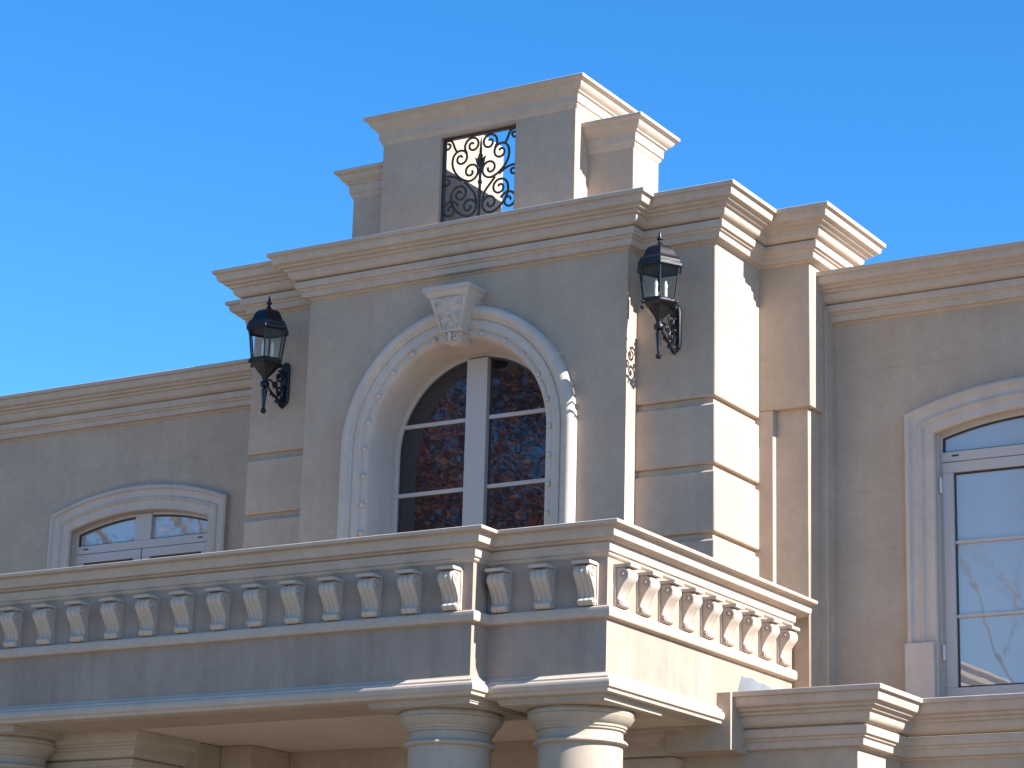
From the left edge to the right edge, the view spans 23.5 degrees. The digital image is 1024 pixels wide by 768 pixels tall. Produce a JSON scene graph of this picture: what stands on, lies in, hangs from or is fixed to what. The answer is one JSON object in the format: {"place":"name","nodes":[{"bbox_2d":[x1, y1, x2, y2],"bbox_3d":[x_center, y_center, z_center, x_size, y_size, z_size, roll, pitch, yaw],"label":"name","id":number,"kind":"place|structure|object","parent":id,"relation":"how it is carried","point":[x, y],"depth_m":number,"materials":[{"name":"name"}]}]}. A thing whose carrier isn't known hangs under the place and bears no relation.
{"place":"outdoors","nodes":[
{"label":"outdoors","id":0,"kind":"place"},
{"bbox_2d":[0,72,1023,767],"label":"house","id":1,"kind":"structure","parent":0,"point":[490,484],"depth_m":15.40,"materials":[{"name":"paint"}]},
{"bbox_2d":[74,512,207,566],"bbox_3d":[-2.801,1.878,18.427,1.320,1.871,0.080,-8,-18,30],"label":"window","id":2,"kind":"structure","parent":1,"relation":"in","point":[150,535],"depth_m":18.62,"materials":[{"name":"clear glass"}]},
{"bbox_2d":[246,296,290,413],"bbox_3d":[-1.644,-0.197,16.831,0.386,0.838,0.282,11,-18,-30],"label":"wall lantern","id":3,"kind":"object","parent":1,"relation":"attached to","point":[268,322],"depth_m":16.79,"materials":[{"name":"black metal"}]},
{"bbox_2d":[392,353,545,533],"bbox_3d":[-0.230,1.000,15.989,1.280,2.485,0.088,-8,-18,30],"label":"window","id":4,"kind":"structure","parent":1,"relation":"in","point":[471,447],"depth_m":16.17,"materials":[{"name":"clear glass"}]},
{"bbox_2d":[637,231,681,358],"bbox_3d":[0.944,-0.550,15.312,0.386,0.838,0.282,11,-18,-30],"label":"wall lantern","id":5,"kind":"object","parent":1,"relation":"attached to","point":[659,260],"depth_m":15.27,"materials":[{"name":"black metal"}]},
{"bbox_2d":[939,411,1023,696],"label":"window","id":6,"kind":"structure","parent":1,"relation":"in","point":[981,479],"depth_m":15.11,"materials":[{"name":"clear glass"}]},
{"bbox_2d":[0,0,1023,395],"label":"sky","id":7,"kind":"structure","parent":0,"point":[149,148],"materials":[{"name":"blue"}]}
]}

